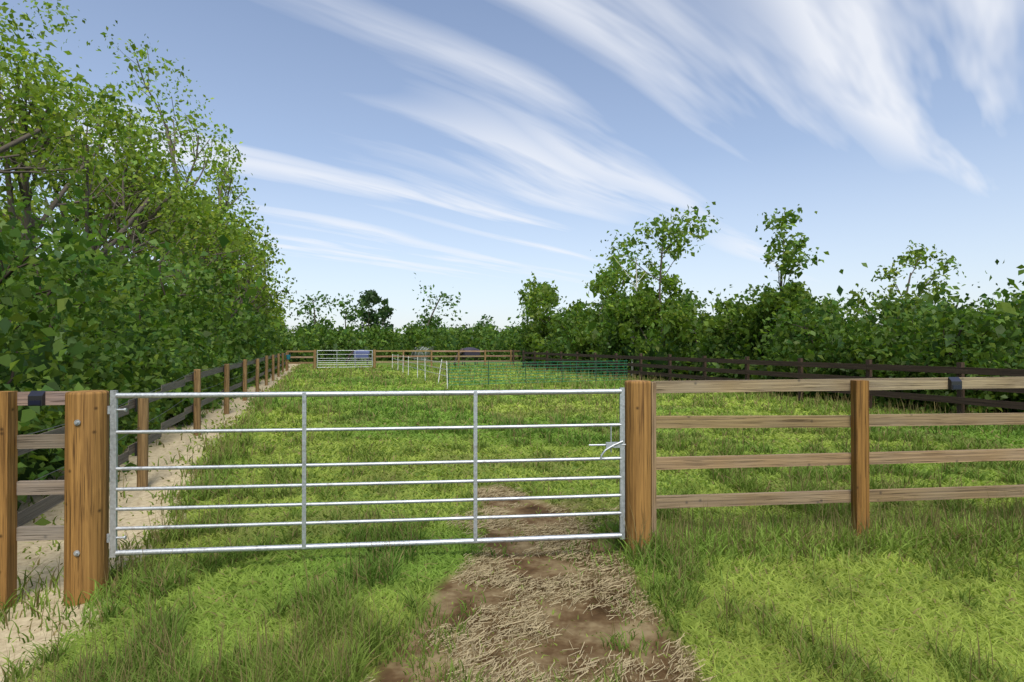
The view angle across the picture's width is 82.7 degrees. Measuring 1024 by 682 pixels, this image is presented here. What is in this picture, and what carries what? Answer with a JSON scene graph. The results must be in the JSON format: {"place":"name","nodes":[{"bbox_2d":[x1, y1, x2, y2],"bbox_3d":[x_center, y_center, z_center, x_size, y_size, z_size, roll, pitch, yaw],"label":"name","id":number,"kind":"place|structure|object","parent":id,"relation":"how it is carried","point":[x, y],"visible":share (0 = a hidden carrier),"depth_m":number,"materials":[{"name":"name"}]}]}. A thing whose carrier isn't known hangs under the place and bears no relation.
{"place":"outdoors","nodes":[
{"label":"outdoors","id":0,"kind":"place"},
{"bbox_2d":[0,361,1023,681],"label":"turf grass","id":1,"kind":"structure","parent":0,"point":[908,630],"depth_m":4.54,"materials":[{"name":"green plant"}]},
{"bbox_2d":[0,359,1023,681],"bbox_3d":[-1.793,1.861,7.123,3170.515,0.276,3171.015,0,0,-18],"label":"field ground","id":2,"kind":"structure","parent":0,"point":[586,625],"depth_m":4.18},
{"bbox_2d":[0,6,67,110],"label":"hedgerow tree","id":3,"kind":"object","parent":2,"relation":"on","point":[19,42],"visible":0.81,"depth_m":10.26,"materials":[{"name":"green plant"}]},
{"bbox_2d":[0,391,69,608],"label":"post rail fence","id":4,"kind":"object","parent":2,"relation":"on","point":[12,442],"visible":0.8,"depth_m":4.32,"materials":[{"name":"brown wood"}]},
{"bbox_2d":[0,227,101,525],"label":"hedgerow shrub","id":5,"kind":"object","parent":2,"relation":"on","point":[15,362],"visible":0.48,"depth_m":6.20,"materials":[{"name":"green plant"}]},
{"bbox_2d":[0,14,123,216],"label":"hedgerow tree","id":6,"kind":"object","parent":2,"relation":"on","point":[45,164],"visible":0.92,"depth_m":11.05,"materials":[{"name":"green plant"}]},
{"bbox_2d":[0,195,148,510],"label":"hedgerow shrub","id":7,"kind":"object","parent":2,"relation":"on","point":[60,301],"visible":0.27,"depth_m":7.20,"materials":[{"name":"green plant"}]},
{"bbox_2d":[64,390,108,605],"bbox_3d":[-3.178,1.427,4.348,0.272,2.102,0.272,0,0,39],"label":"gate post","id":8,"kind":"object","parent":2,"relation":"on","point":[86,509],"visible":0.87,"depth_m":4.24,"materials":[{"name":"brown wood"}]},
{"bbox_2d":[106,388,625,557],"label":"field gate","id":9,"kind":"structure","parent":8,"relation":"attached to","point":[114,528],"depth_m":4.54,"materials":[{"name":"silver metal"}]},
{"bbox_2d":[0,148,198,453],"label":"hedgerow shrub","id":10,"kind":"object","parent":2,"relation":"on","point":[129,421],"visible":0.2,"depth_m":9.01,"materials":[{"name":"green plant"}]},
{"bbox_2d":[0,0,232,305],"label":"hedgerow tree","id":11,"kind":"object","parent":2,"relation":"on","point":[107,109],"visible":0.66,"depth_m":13.27,"materials":[{"name":"green plant"}]},
{"bbox_2d":[0,36,260,293],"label":"hedgerow tree","id":12,"kind":"object","parent":2,"relation":"on","point":[207,227],"visible":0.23,"depth_m":19.06,"materials":[{"name":"green plant"}]},
{"bbox_2d":[9,216,255,413],"bbox_3d":[-9.745,0.104,13.534,6.978,5.632,5.861,0,0,-18],"label":"hedgerow shrub","id":13,"kind":"object","parent":2,"relation":"on","point":[208,322],"visible":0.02,"depth_m":13.62,"materials":[{"name":"green plant"}]},
{"bbox_2d":[0,83,267,312],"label":"hedgerow tree","id":14,"kind":"object","parent":2,"relation":"on","point":[143,172],"visible":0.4,"depth_m":15.59,"materials":[{"name":"green plant"}]},
{"bbox_2d":[11,218,262,429],"bbox_3d":[-8.959,0.475,12.282,6.531,5.770,6.926,0,0,10],"label":"hedgerow shrub","id":15,"kind":"object","parent":2,"relation":"on","point":[178,366],"visible":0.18,"depth_m":11.63,"materials":[{"name":"green plant"}]},
{"bbox_2d":[17,352,286,526],"bbox_3d":[-9.375,1.456,21.549,0.156,1.741,36.186,0,0,-18],"label":"lane fence","id":16,"kind":"object","parent":2,"relation":"on","point":[139,447],"visible":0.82,"depth_m":8.54,"materials":[{"name":"brown wood"}]},
{"bbox_2d":[84,255,256,410],"bbox_3d":[-10.422,0.129,15.274,6.934,6.094,7.476,0,0,-18],"label":"hedgerow shrub","id":17,"kind":"object","parent":2,"relation":"on","point":[216,379],"visible":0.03,"depth_m":15.28,"materials":[{"name":"green plant"}]},
{"bbox_2d":[96,20,290,296],"bbox_3d":[-12.374,-4.893,23.057,6.786,13.965,7.436,0,0,-37],"label":"hedgerow tree","id":18,"kind":"object","parent":2,"relation":"on","point":[195,168],"visible":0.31,"depth_m":22.59,"materials":[{"name":"green plant"}]},
{"bbox_2d":[159,272,248,389],"bbox_3d":[-12.419,-0.330,20.037,6.231,6.531,6.007,0,0,-18],"label":"hedgerow shrub","id":19,"kind":"object","parent":2,"relation":"on","point":[218,314],"depth_m":19.73,"materials":[{"name":"green plant"}]},
{"bbox_2d":[150,273,275,400],"bbox_3d":[-11.417,0.448,18.297,6.660,5.639,5.515,0,0,5],"label":"hedgerow shrub","id":20,"kind":"object","parent":2,"relation":"on","point":[232,341],"visible":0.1,"depth_m":18.51,"materials":[{"name":"green plant"}]},
{"bbox_2d":[161,126,285,316],"bbox_3d":[-13.730,-3.882,27.001,6.016,11.974,7.069,0,0,5],"label":"hedgerow tree","id":21,"kind":"object","parent":2,"relation":"on","point":[225,172],"visible":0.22,"depth_m":27.06,"materials":[{"name":"green plant"}]},
{"bbox_2d":[179,296,284,386],"bbox_3d":[-12.557,0.273,22.277,6.953,5.216,6.093,0,0,-18],"label":"hedgerow shrub","id":22,"kind":"object","parent":2,"relation":"on","point":[246,352],"visible":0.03,"depth_m":23.34,"materials":[{"name":"green plant"}]},
{"bbox_2d":[212,301,268,388],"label":"hedgerow shrub","id":23,"kind":"object","parent":2,"relation":"on","point":[257,341],"visible":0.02,"depth_m":23.42,"materials":[{"name":"green plant"}]},
{"bbox_2d":[188,157,296,324],"bbox_3d":[-14.678,-3.532,30.065,6.208,11.313,7.171,0,0,10],"label":"hedgerow tree","id":24,"kind":"object","parent":2,"relation":"on","point":[262,302],"visible":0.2,"depth_m":30.59,"materials":[{"name":"green plant"}]},
{"bbox_2d":[218,306,273,379],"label":"hedgerow shrub","id":25,"kind":"object","parent":2,"relation":"on","point":[267,342],"visible":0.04,"depth_m":28.99,"materials":[{"name":"green plant"}]},
{"bbox_2d":[222,307,276,375],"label":"hedgerow shrub","id":26,"kind":"object","parent":2,"relation":"on","point":[264,346],"depth_m":27.49,"materials":[{"name":"green plant"}]},
{"bbox_2d":[226,307,275,373],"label":"hedgerow shrub","id":27,"kind":"object","parent":2,"relation":"on","point":[272,351],"visible":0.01,"depth_m":32.21,"materials":[{"name":"green plant"}]},
{"bbox_2d":[233,222,279,310],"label":"hedgerow tree","id":28,"kind":"object","parent":2,"relation":"on","point":[269,280],"visible":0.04,"depth_m":35.35,"materials":[{"name":"green plant"}]},
{"bbox_2d":[256,317,282,373],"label":"hedgerow shrub","id":29,"kind":"object","parent":2,"relation":"on","point":[263,330],"visible":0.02,"depth_m":34.27,"materials":[{"name":"green plant"}]},
{"bbox_2d":[260,315,287,356],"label":"hedgerow shrub","id":30,"kind":"object","parent":2,"relation":"on","point":[277,324],"visible":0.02,"depth_m":40.26,"materials":[{"name":"green plant"}]},
{"bbox_2d":[262,320,289,368],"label":"hedgerow shrub","id":31,"kind":"object","parent":2,"relation":"on","point":[283,347],"visible":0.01,"depth_m":42.07,"materials":[{"name":"green plant"}]},
{"bbox_2d":[266,293,287,326],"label":"hedgerow tree","id":32,"kind":"object","parent":2,"relation":"on","point":[281,317],"visible":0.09,"depth_m":46.10,"materials":[{"name":"green plant"}]},
{"bbox_2d":[263,327,291,370],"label":"hedgerow shrub","id":33,"kind":"object","parent":2,"relation":"on","point":[279,336],"depth_m":37.63,"materials":[{"name":"green plant"}]},
{"bbox_2d":[265,318,289,351],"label":"hedgerow shrub","id":34,"kind":"object","parent":2,"relation":"on","point":[287,333],"depth_m":44.30,"materials":[{"name":"green plant"}]},
{"bbox_2d":[284,324,322,362],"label":"bush","id":35,"kind":"object","parent":2,"relation":"on","point":[296,341],"visible":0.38,"depth_m":52.71,"materials":[{"name":"green plant"}]},
{"bbox_2d":[292,320,323,338],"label":"tree","id":36,"kind":"object","parent":2,"relation":"on","point":[297,329],"depth_m":65.23,"materials":[{"name":"green plant"}]},
{"bbox_2d":[283,291,338,337],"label":"tree","id":37,"kind":"object","parent":2,"relation":"on","point":[300,312],"visible":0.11,"depth_m":64.00,"materials":[{"name":"green plant"}]},
{"bbox_2d":[309,314,376,361],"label":"bush","id":38,"kind":"object","parent":2,"relation":"on","point":[336,339],"visible":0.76,"depth_m":58.87,"materials":[{"name":"green plant"}]},
{"bbox_2d":[335,293,368,332],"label":"tree","id":39,"kind":"object","parent":2,"relation":"on","point":[343,306],"visible":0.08,"depth_m":71.17,"materials":[{"name":"green plant"}]},
{"bbox_2d":[346,351,371,363],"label":"horse","id":40,"kind":"object","parent":2,"relation":"on","point":[360,356],"visible":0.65,"depth_m":49.79},
{"bbox_2d":[347,289,385,331],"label":"tree","id":41,"kind":"object","parent":2,"relation":"on","point":[369,297],"visible":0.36,"depth_m":74.19,"materials":[{"name":"green plant"}]},
{"bbox_2d":[359,322,379,359],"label":"bush","id":42,"kind":"object","parent":2,"relation":"on","point":[366,332],"visible":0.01,"depth_m":64.20,"materials":[{"name":"green plant"}]},
{"bbox_2d":[369,297,395,329],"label":"tree","id":43,"kind":"object","parent":2,"relation":"on","point":[386,310],"visible":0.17,"depth_m":77.06,"materials":[{"name":"green plant"}]},
{"bbox_2d":[362,317,415,360],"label":"bush","id":44,"kind":"object","parent":2,"relation":"on","point":[388,339],"visible":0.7,"depth_m":62.50,"materials":[{"name":"green plant"}]},
{"bbox_2d":[287,350,529,369],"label":"fence","id":45,"kind":"object","parent":2,"relation":"on","point":[375,356],"visible":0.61,"depth_m":41.80,"materials":[{"name":"brown wood"}]},
{"bbox_2d":[317,350,372,367],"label":"field gate","id":46,"kind":"structure","parent":45,"relation":"attached to","point":[341,358],"depth_m":39.93,"materials":[{"name":"silver metal"}]},
{"bbox_2d":[400,321,435,359],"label":"bush","id":47,"kind":"object","parent":2,"relation":"on","point":[414,335],"visible":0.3,"depth_m":64.99,"materials":[{"name":"green plant"}]},
{"bbox_2d":[411,346,434,360],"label":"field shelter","id":48,"kind":"object","parent":2,"relation":"on","point":[422,353],"visible":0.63,"depth_m":62.92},
{"bbox_2d":[403,273,467,332],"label":"tree","id":49,"kind":"object","parent":2,"relation":"on","point":[430,320],"visible":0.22,"depth_m":80.59,"materials":[{"name":"green plant"}]},
{"bbox_2d":[429,324,455,334],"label":"tree","id":50,"kind":"object","parent":2,"relation":"on","point":[442,327],"depth_m":72.08,"materials":[{"name":"green plant"}]},
{"bbox_2d":[418,324,469,360],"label":"bush","id":51,"kind":"object","parent":2,"relation":"on","point":[442,340],"visible":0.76,"depth_m":62.81,"materials":[{"name":"green plant"}]},
{"bbox_2d":[446,322,472,333],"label":"tree","id":52,"kind":"object","parent":2,"relation":"on","point":[460,329],"visible":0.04,"depth_m":66.79,"materials":[{"name":"green plant"}]},
{"bbox_2d":[453,347,480,365],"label":"horse grazing","id":53,"kind":"object","parent":2,"relation":"on","point":[468,353],"visible":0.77,"depth_m":45.99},
{"bbox_2d":[473,314,494,330],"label":"tree","id":54,"kind":"object","parent":2,"relation":"on","point":[483,317],"visible":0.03,"depth_m":77.36,"materials":[{"name":"green plant"}]},
{"bbox_2d":[456,321,517,360],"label":"bush","id":55,"kind":"object","parent":2,"relation":"on","point":[485,338],"visible":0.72,"depth_m":62.13,"materials":[{"name":"green plant"}]},
{"bbox_2d":[479,320,514,334],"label":"tree","id":56,"kind":"object","parent":2,"relation":"on","point":[487,325],"visible":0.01,"depth_m":72.13,"materials":[{"name":"green plant"}]},
{"bbox_2d":[493,325,517,358],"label":"tree","id":57,"kind":"object","parent":2,"relation":"on","point":[506,332],"depth_m":66.25,"materials":[{"name":"green plant"}]},
{"bbox_2d":[392,354,627,388],"bbox_3d":[-1.358,1.367,31.905,8.289,1.086,18.282,0,0,-18],"label":"electric fence","id":58,"kind":"object","parent":2,"relation":"on","point":[488,371],"visible":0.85,"depth_m":23.82,"materials":[{"name":"green plastic"}]},
{"bbox_2d":[509,321,533,359],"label":"tree","id":59,"kind":"object","parent":2,"relation":"on","point":[515,340],"visible":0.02,"depth_m":63.23,"materials":[{"name":"green plant"}]},
{"bbox_2d":[510,306,533,328],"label":"tree","id":60,"kind":"object","parent":2,"relation":"on","point":[518,316],"visible":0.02,"depth_m":71.31,"materials":[{"name":"green plant"}]},
{"bbox_2d":[501,313,553,366],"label":"belt tree","id":61,"kind":"object","parent":2,"relation":"on","point":[518,329],"visible":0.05,"depth_m":43.07,"materials":[{"name":"green plant"}]},
{"bbox_2d":[360,484,716,681],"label":"dirt path","id":62,"kind":"structure","parent":2,"relation":"on","point":[499,580],"depth_m":3.88,"materials":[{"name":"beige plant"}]},
{"bbox_2d":[523,280,558,337],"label":"belt tree","id":63,"kind":"object","parent":2,"relation":"on","point":[542,285],"visible":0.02,"depth_m":45.71,"materials":[{"name":"green plant"}]},
{"bbox_2d":[514,272,572,368],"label":"belt tree","id":64,"kind":"object","parent":2,"relation":"on","point":[534,337],"visible":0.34,"depth_m":40.00,"materials":[{"name":"green plant"}]},
{"bbox_2d":[540,285,612,374],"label":"belt tree","id":65,"kind":"object","parent":2,"relation":"on","point":[562,344],"visible":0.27,"depth_m":35.09,"materials":[{"name":"green plant"}]},
{"bbox_2d":[556,263,621,357],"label":"belt tree","id":66,"kind":"object","parent":2,"relation":"on","point":[577,305],"visible":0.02,"depth_m":38.46,"materials":[{"name":"green plant"}]},
{"bbox_2d":[564,292,626,327],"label":"belt tree","id":67,"kind":"object","parent":2,"relation":"on","point":[591,303],"visible":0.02,"depth_m":39.09,"materials":[{"name":"green plant"}]},
{"bbox_2d":[569,254,666,372],"bbox_3d":[5.931,-1.145,33.803,5.562,7.928,5.307,0,0,-18],"label":"belt tree","id":68,"kind":"object","parent":2,"relation":"on","point":[584,339],"visible":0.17,"depth_m":32.95,"materials":[{"name":"green plant"}]},
{"bbox_2d":[580,275,668,376],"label":"belt tree","id":69,"kind":"object","parent":2,"relation":"on","point":[607,342],"visible":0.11,"depth_m":30.10,"materials":[{"name":"green plant"}]},
{"bbox_2d":[597,233,680,379],"bbox_3d":[6.657,-1.392,29.310,4.624,8.360,4.040,0,0,41],"label":"belt tree","id":70,"kind":"object","parent":2,"relation":"on","point":[653,332],"visible":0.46,"depth_m":28.71,"materials":[{"name":"green plant"}]},
{"bbox_2d":[624,380,655,554],"bbox_3d":[1.058,1.405,4.793,0.260,2.153,0.220,0,0,-6],"label":"gate post","id":71,"kind":"object","parent":2,"relation":"on","point":[640,448],"visible":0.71,"depth_m":4.71,"materials":[{"name":"brown wood"}]},
{"bbox_2d":[590,202,723,380],"bbox_3d":[7.479,-1.836,27.726,5.323,9.254,7.063,0,0,-18],"label":"belt tree","id":72,"kind":"object","parent":2,"relation":"on","point":[676,328],"visible":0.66,"depth_m":27.64,"materials":[{"name":"green plant"}]},
{"bbox_2d":[653,284,771,380],"bbox_3d":[9.516,0.288,25.945,6.086,5.636,5.570,0,0,30],"label":"belt tree","id":73,"kind":"object","parent":2,"relation":"on","point":[677,352],"visible":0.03,"depth_m":26.07,"materials":[{"name":"green plant"}]},
{"bbox_2d":[684,276,779,380],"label":"belt tree","id":74,"kind":"object","parent":2,"relation":"on","point":[721,350],"visible":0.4,"depth_m":21.72,"materials":[{"name":"green plant"}]},
{"bbox_2d":[693,204,834,378],"bbox_3d":[9.947,-1.121,21.287,4.773,7.757,5.118,0,0,-18],"label":"belt tree","id":75,"kind":"object","parent":2,"relation":"on","point":[726,323],"visible":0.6,"depth_m":20.68,"materials":[{"name":"green plant"}]},
{"bbox_2d":[512,350,1023,412],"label":"wooden fence","id":76,"kind":"object","parent":2,"relation":"on","point":[960,369],"visible":0.69,"depth_m":16.29,"materials":[{"name":"brown wood"}]},
{"bbox_2d":[747,283,924,400],"bbox_3d":[10.238,0.520,18.307,5.008,4.393,5.981,0,0,-40],"label":"bush","id":77,"kind":"object","parent":2,"relation":"on","point":[782,335],"visible":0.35,"depth_m":17.82,"materials":[{"name":"green plant"}]},
{"bbox_2d":[652,377,1023,537],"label":"post rail fence","id":78,"kind":"object","parent":2,"relation":"on","point":[859,458],"visible":0.78,"depth_m":4.99,"materials":[{"name":"brown wood"}]},
{"bbox_2d":[767,269,978,406],"bbox_3d":[10.569,0.508,16.454,4.668,4.743,5.762,0,0,-18],"label":"bush","id":79,"kind":"object","parent":2,"relation":"on","point":[849,345],"visible":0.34,"depth_m":15.97,"materials":[{"name":"green plant"}]},
{"bbox_2d":[837,240,965,327],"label":"belt tree","id":80,"kind":"object","parent":2,"relation":"on","point":[918,254],"visible":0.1,"depth_m":17.78,"materials":[{"name":"green plant"}]},
{"bbox_2d":[845,259,1023,412],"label":"bush","id":81,"kind":"object","parent":2,"relation":"on","point":[918,350],"visible":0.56,"depth_m":13.43,"materials":[{"name":"green plant"}]},
{"bbox_2d":[922,293,1023,412],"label":"bush","id":82,"kind":"object","parent":2,"relation":"on","point":[1016,397],"visible":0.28,"depth_m":12.73,"materials":[{"name":"green plant"}]},
{"bbox_2d":[928,269,1023,312],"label":"belt tree","id":83,"kind":"object","parent":2,"relation":"on","point":[1020,272],"depth_m":17.43,"materials":[{"name":"green plant"}]},
{"bbox_2d":[994,296,1022,310],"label":"belt tree","id":84,"kind":"object","parent":2,"relation":"on","point":[996,301],"visible":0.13,"depth_m":13.77,"materials":[{"name":"green plant"}]},
{"bbox_2d":[0,0,1023,333],"label":"sky","id":85,"kind":"structure","parent":0,"point":[471,148],"materials":[{"name":"blue"}]}
]}

